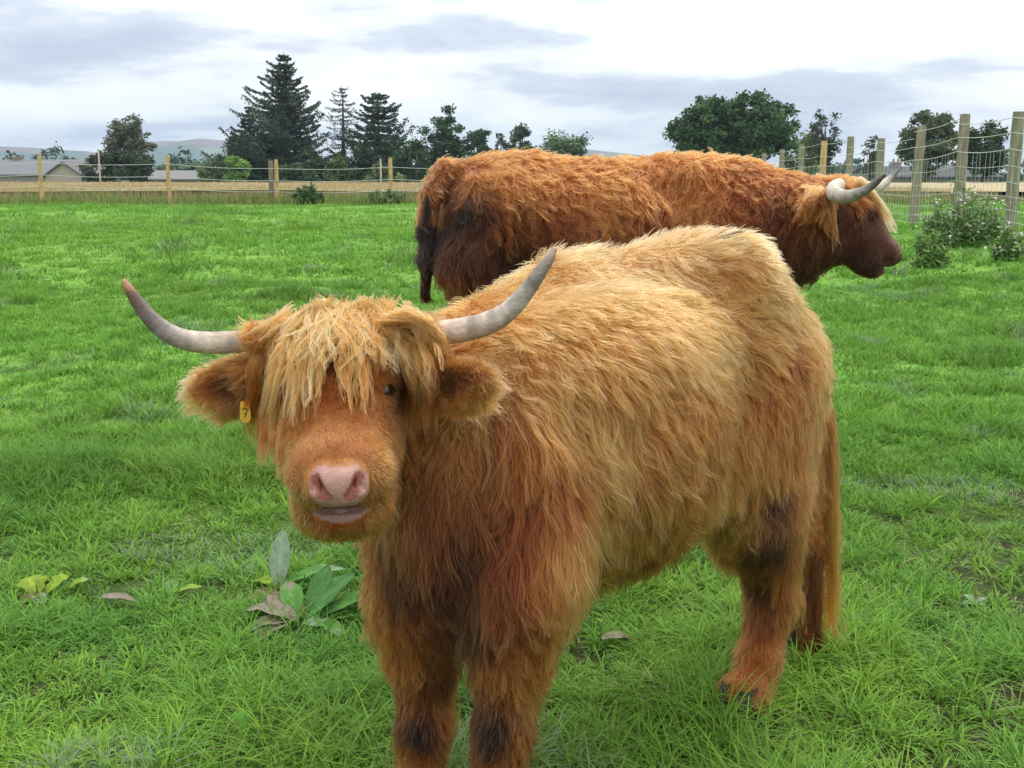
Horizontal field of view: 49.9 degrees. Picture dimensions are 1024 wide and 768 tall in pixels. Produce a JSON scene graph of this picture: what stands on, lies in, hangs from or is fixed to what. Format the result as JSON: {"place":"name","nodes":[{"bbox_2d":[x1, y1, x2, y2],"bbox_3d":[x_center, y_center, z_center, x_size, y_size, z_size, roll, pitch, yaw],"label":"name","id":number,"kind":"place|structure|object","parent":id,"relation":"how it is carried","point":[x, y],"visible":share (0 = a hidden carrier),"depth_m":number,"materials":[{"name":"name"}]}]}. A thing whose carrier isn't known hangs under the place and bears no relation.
{"place":"outdoors","nodes":[
{"label":"outdoors","id":0,"kind":"place"},
{"bbox_2d":[0,146,99,158],"bbox_3d":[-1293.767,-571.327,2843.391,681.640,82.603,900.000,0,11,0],"label":"hills","id":1,"kind":"structure","parent":0,"point":[26,152],"depth_m":2689.05,"materials":[{"name":"grey"}]},
{"bbox_2d":[122,139,350,169],"bbox_3d":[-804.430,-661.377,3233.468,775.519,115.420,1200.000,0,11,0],"label":"hills","id":2,"kind":"structure","parent":0,"point":[193,146],"depth_m":2943.58,"materials":[{"name":"grey"}]},
{"bbox_2d":[0,180,1023,767],"bbox_3d":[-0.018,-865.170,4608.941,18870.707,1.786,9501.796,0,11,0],"label":"ground","id":3,"kind":"structure","parent":0,"point":[988,520],"depth_m":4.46,"materials":[{"name":"green plant"}]},
{"bbox_2d":[0,155,88,182],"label":"house","id":4,"kind":"structure","parent":3,"relation":"on","point":[11,171],"depth_m":150.08,"materials":[{"name":"stone"}]},
{"bbox_2d":[16,573,89,603],"bbox_3d":[-1.454,0.656,3.477,0.215,0.080,0.133,0,11,0],"label":"dock plant","id":5,"kind":"object","parent":3,"relation":"on","point":[33,579],"visible":0.92,"depth_m":3.50,"materials":[{"name":"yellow plant"}]},
{"bbox_2d":[43,161,121,182],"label":"house","id":6,"kind":"structure","parent":3,"relation":"on","point":[64,170],"depth_m":135.61,"materials":[{"name":"stone"}]},
{"bbox_2d":[76,150,122,182],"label":"bush","id":7,"kind":"object","parent":3,"relation":"on","point":[89,173],"visible":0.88,"depth_m":121.86,"materials":[{"name":"green plant"}]},
{"bbox_2d":[97,149,101,184],"bbox_3d":[-22.817,-11.776,60.872,0.120,2.447,0.110,0,11,0],"label":"marker pole","id":8,"kind":"object","parent":3,"relation":"on","point":[98,150],"visible":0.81,"depth_m":60.80,"materials":[{"name":"white"}]},
{"bbox_2d":[98,593,140,602],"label":"dead leaf","id":9,"kind":"object","parent":3,"relation":"on","point":[116,595],"visible":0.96,"depth_m":3.40,"materials":[{"name":"beige plant"}]},
{"bbox_2d":[101,113,156,175],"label":"tree","id":10,"kind":"object","parent":3,"relation":"on","point":[121,136],"visible":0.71,"depth_m":124.04,"materials":[{"name":"green plant"}]},
{"bbox_2d":[108,148,155,182],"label":"bush","id":11,"kind":"object","parent":3,"relation":"on","point":[139,173],"visible":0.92,"depth_m":122.45,"materials":[{"name":"green plant"}]},
{"bbox_2d":[154,161,199,169],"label":"bush","id":12,"kind":"object","parent":3,"relation":"on","point":[191,167],"visible":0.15,"depth_m":144.28,"materials":[{"name":"green plant"}]},
{"bbox_2d":[164,578,202,593],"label":"dock plant","id":13,"kind":"object","parent":3,"relation":"on","point":[171,582],"visible":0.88,"depth_m":3.49,"materials":[{"name":"green plant"}]},
{"bbox_2d":[148,170,220,182],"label":"house","id":14,"kind":"structure","parent":3,"relation":"on","point":[189,175],"depth_m":137.75,"materials":[{"name":"stone"}]},
{"bbox_2d":[196,157,227,182],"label":"bush","id":15,"kind":"object","parent":3,"relation":"on","point":[215,174],"visible":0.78,"depth_m":118.95,"materials":[{"name":"green plant"}]},
{"bbox_2d":[0,153,428,203],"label":"wire fence","id":16,"kind":"object","parent":3,"relation":"on","point":[270,168],"visible":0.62,"depth_m":33.03,"materials":[{"name":"grey"}]},
{"bbox_2d":[222,155,251,182],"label":"bush","id":17,"kind":"object","parent":3,"relation":"on","point":[233,161],"visible":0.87,"depth_m":113.34,"materials":[{"name":"green plant"}]},
{"bbox_2d":[217,110,267,182],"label":"spruce tree","id":18,"kind":"object","parent":3,"relation":"on","point":[243,123],"visible":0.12,"depth_m":128.02,"materials":[{"name":"green plant"}]},
{"bbox_2d":[222,134,263,182],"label":"bush","id":19,"kind":"object","parent":3,"relation":"on","point":[234,140],"visible":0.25,"depth_m":122.44,"materials":[{"name":"green plant"}]},
{"bbox_2d":[231,710,256,737],"bbox_3d":[-0.620,0.807,2.551,0.070,0.098,0.033,4,11,20],"label":"dock plant","id":20,"kind":"object","parent":3,"relation":"on","point":[241,718],"visible":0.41,"depth_m":2.56,"materials":[{"name":"green plant"}]},
{"bbox_2d":[200,52,349,181],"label":"spruce tree","id":21,"kind":"object","parent":3,"relation":"on","point":[289,106],"visible":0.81,"depth_m":122.67,"materials":[{"name":"green plant"}]},
{"bbox_2d":[251,121,311,175],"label":"bush","id":22,"kind":"object","parent":3,"relation":"on","point":[302,143],"visible":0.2,"depth_m":122.93,"materials":[{"name":"green plant"}]},
{"bbox_2d":[273,162,321,182],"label":"bush","id":23,"kind":"object","parent":3,"relation":"on","point":[295,172],"visible":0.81,"depth_m":115.17,"materials":[{"name":"green plant"}]},
{"bbox_2d":[252,529,346,602],"bbox_3d":[-0.677,0.581,3.508,0.300,0.204,0.161,-3,11,-15],"label":"dock plant","id":24,"kind":"object","parent":3,"relation":"on","point":[279,560],"visible":0.69,"depth_m":3.54,"materials":[{"name":"green plant"}]},
{"bbox_2d":[243,565,363,642],"bbox_3d":[-0.582,0.651,3.249,0.436,0.150,0.294,0,11,0],"label":"dock plant","id":25,"kind":"object","parent":3,"relation":"on","point":[324,585],"visible":0.73,"depth_m":3.28,"materials":[{"name":"green plant"}]},
{"bbox_2d":[290,182,324,204],"bbox_3d":[-6.052,-5.590,32.538,1.064,0.804,0.685,0,11,0],"label":"shrub","id":26,"kind":"object","parent":3,"relation":"on","point":[312,195],"visible":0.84,"depth_m":32.42,"materials":[{"name":"green plant"}]},
{"bbox_2d":[293,149,326,182],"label":"bush","id":27,"kind":"object","parent":3,"relation":"on","point":[315,159],"visible":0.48,"depth_m":120.85,"materials":[{"name":"green plant"}]},
{"bbox_2d":[319,153,356,182],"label":"bush","id":28,"kind":"object","parent":3,"relation":"on","point":[339,162],"visible":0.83,"depth_m":119.75,"materials":[{"name":"green plant"}]},
{"bbox_2d":[318,87,364,165],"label":"larch tree","id":29,"kind":"object","parent":3,"relation":"on","point":[343,147],"visible":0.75,"depth_m":124.38,"materials":[{"name":"green plant"}]},
{"bbox_2d":[347,144,387,181],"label":"bush","id":30,"kind":"object","parent":3,"relation":"on","point":[368,154],"visible":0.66,"depth_m":121.55,"materials":[{"name":"green plant"}]},
{"bbox_2d":[327,92,431,182],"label":"spruce tree","id":31,"kind":"object","parent":3,"relation":"on","point":[379,141],"visible":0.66,"depth_m":123.78,"materials":[{"name":"green plant"}]},
{"bbox_2d":[364,161,406,182],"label":"bush","id":32,"kind":"object","parent":3,"relation":"on","point":[375,174],"visible":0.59,"depth_m":116.13,"materials":[{"name":"green plant"}]},
{"bbox_2d":[368,189,406,204],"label":"shrub","id":33,"kind":"object","parent":3,"relation":"on","point":[389,194],"visible":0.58,"depth_m":32.37,"materials":[{"name":"green plant"}]},
{"bbox_2d":[386,136,433,182],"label":"broadleaf tree","id":34,"kind":"object","parent":3,"relation":"on","point":[415,149],"visible":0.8,"depth_m":120.44,"materials":[{"name":"green plant"}]},
{"bbox_2d":[416,103,470,164],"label":"broadleaf tree","id":35,"kind":"object","parent":3,"relation":"on","point":[451,143],"visible":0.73,"depth_m":124.16,"materials":[{"name":"green plant"}]},
{"bbox_2d":[461,128,494,157],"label":"broadleaf tree","id":36,"kind":"object","parent":3,"relation":"on","point":[477,138],"visible":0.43,"depth_m":124.46,"materials":[{"name":"green plant"}]},
{"bbox_2d":[121,221,850,767],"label":"highland cow","id":37,"kind":"object","parent":3,"relation":"on","point":[507,479],"visible":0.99,"depth_m":2.06},
{"bbox_2d":[0,189,997,206],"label":"verge weeds","id":38,"kind":"object","parent":3,"relation":"on","point":[256,197],"visible":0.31,"depth_m":32.96,"materials":[{"name":"green plant"}]},
{"bbox_2d":[493,132,507,151],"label":"broadleaf tree","id":39,"kind":"object","parent":3,"relation":"on","point":[501,141],"visible":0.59,"depth_m":125.01,"materials":[{"name":"green plant"}]},
{"bbox_2d":[0,181,1023,201],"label":"hay","id":40,"kind":"object","parent":3,"relation":"on","point":[356,187],"visible":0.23,"depth_m":39.09,"materials":[{"name":"beige plant"}]},
{"bbox_2d":[3,141,1023,181],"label":"woodland","id":41,"kind":"object","parent":3,"relation":"on","point":[174,159],"visible":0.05,"depth_m":350.36,"materials":[{"name":"green plant"}]},
{"bbox_2d":[505,122,536,150],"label":"broadleaf tree","id":42,"kind":"object","parent":3,"relation":"on","point":[519,133],"visible":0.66,"depth_m":124.73,"materials":[{"name":"green plant"}]},
{"bbox_2d":[537,128,593,156],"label":"broadleaf tree","id":43,"kind":"object","parent":3,"relation":"on","point":[571,146],"visible":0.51,"depth_m":123.57,"materials":[{"name":"green plant"}]},
{"bbox_2d":[601,631,633,639],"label":"dead leaf","id":44,"kind":"object","parent":3,"relation":"on","point":[614,634],"visible":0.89,"depth_m":3.08,"materials":[{"name":"beige plant"}]},
{"bbox_2d":[413,147,901,307],"bbox_3d":[0.693,-0.255,4.663,2.161,1.414,0.947,0,11,0],"label":"highland cow","id":45,"kind":"object","parent":3,"relation":"on","point":[484,218],"visible":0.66,"depth_m":4.46},
{"bbox_2d":[664,619,687,647],"bbox_3d":[0.461,0.712,3.099,0.066,0.094,0.039,0,11,0],"label":"dock plant","id":46,"kind":"object","parent":3,"relation":"on","point":[681,623],"visible":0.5,"depth_m":3.10,"materials":[{"name":"green plant"}]},
{"bbox_2d":[662,88,803,159],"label":"oak tree","id":47,"kind":"object","parent":3,"relation":"on","point":[758,129],"visible":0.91,"depth_m":105.87,"materials":[{"name":"green plant"}]},
{"bbox_2d":[784,130,824,174],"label":"broadleaf tree","id":48,"kind":"object","parent":3,"relation":"on","point":[808,151],"visible":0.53,"depth_m":121.47,"materials":[{"name":"green plant"}]},
{"bbox_2d":[807,109,844,158],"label":"broadleaf tree","id":49,"kind":"object","parent":3,"relation":"on","point":[815,127],"visible":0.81,"depth_m":114.70,"materials":[{"name":"green plant"}]},
{"bbox_2d":[815,138,837,174],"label":"broadleaf tree","id":50,"kind":"object","parent":3,"relation":"on","point":[833,167],"visible":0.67,"depth_m":114.61,"materials":[{"name":"green plant"}]},
{"bbox_2d":[860,135,877,180],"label":"broadleaf tree","id":51,"kind":"object","parent":3,"relation":"on","point":[872,157],"visible":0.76,"depth_m":115.36,"materials":[{"name":"green plant"}]},
{"bbox_2d":[756,111,1023,233],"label":"netting fence","id":52,"kind":"object","parent":3,"relation":"on","point":[1015,150],"visible":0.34,"depth_m":15.80,"materials":[{"name":"beige metal"}]},
{"bbox_2d":[894,109,957,182],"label":"broadleaf tree","id":53,"kind":"object","parent":3,"relation":"on","point":[930,122],"visible":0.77,"depth_m":96.78,"materials":[{"name":"green plant"}]},
{"bbox_2d":[908,226,954,268],"bbox_3d":[4.399,-1.409,11.545,0.431,0.496,0.376,0,11,0],"label":"weed clump","id":54,"kind":"object","parent":3,"relation":"on","point":[931,256],"visible":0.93,"depth_m":11.49,"materials":[{"name":"green plant"}]},
{"bbox_2d":[915,175,1016,247],"bbox_3d":[5.169,-1.912,12.575,1.114,0.930,0.751,0,11,0],"label":"thistle clump","id":55,"kind":"object","parent":3,"relation":"on","point":[970,230],"visible":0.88,"depth_m":12.46,"materials":[{"name":"green plant"}]},
{"bbox_2d":[963,587,985,605],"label":"clover plant","id":56,"kind":"object","parent":3,"relation":"on","point":[968,596],"visible":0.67,"depth_m":3.44,"materials":[{"name":"green plant"}]},
{"bbox_2d":[954,119,1010,181],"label":"broadleaf tree","id":57,"kind":"object","parent":3,"relation":"on","point":[993,143],"visible":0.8,"depth_m":96.81,"materials":[{"name":"green plant"}]},
{"bbox_2d":[984,225,1023,261],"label":"weed clump","id":58,"kind":"object","parent":3,"relation":"on","point":[1003,247],"visible":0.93,"depth_m":11.48,"materials":[{"name":"green plant"}]},
{"bbox_2d":[0,182,1023,191],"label":"hay field","id":59,"kind":"structure","parent":0,"point":[993,185],"depth_m":51.25,"materials":[{"name":"beige plant"}]},
{"bbox_2d":[379,159,381,183],"bbox_3d":[-7.261,-11.506,60.923,0.120,1.897,0.110,0,11,0],"label":"marker pole","id":60,"kind":"object","parent":59,"relation":"on","point":[380,160],"visible":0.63,"depth_m":60.86,"materials":[{"name":"white"}]},
{"bbox_2d":[0,0,1023,174],"label":"sky","id":61,"kind":"structure","parent":0,"point":[617,72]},
{"bbox_2d":[566,150,639,157],"bbox_3d":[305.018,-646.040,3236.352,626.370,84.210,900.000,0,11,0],"label":"hills","id":62,"kind":"structure","parent":0,"point":[604,153],"depth_m":3090.27,"materials":[{"name":"grey"}]},
{"bbox_2d":[853,159,1003,182],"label":"house","id":63,"kind":"structure","parent":0,"point":[943,177],"depth_m":124.19,"materials":[{"name":"stone"}]}
]}

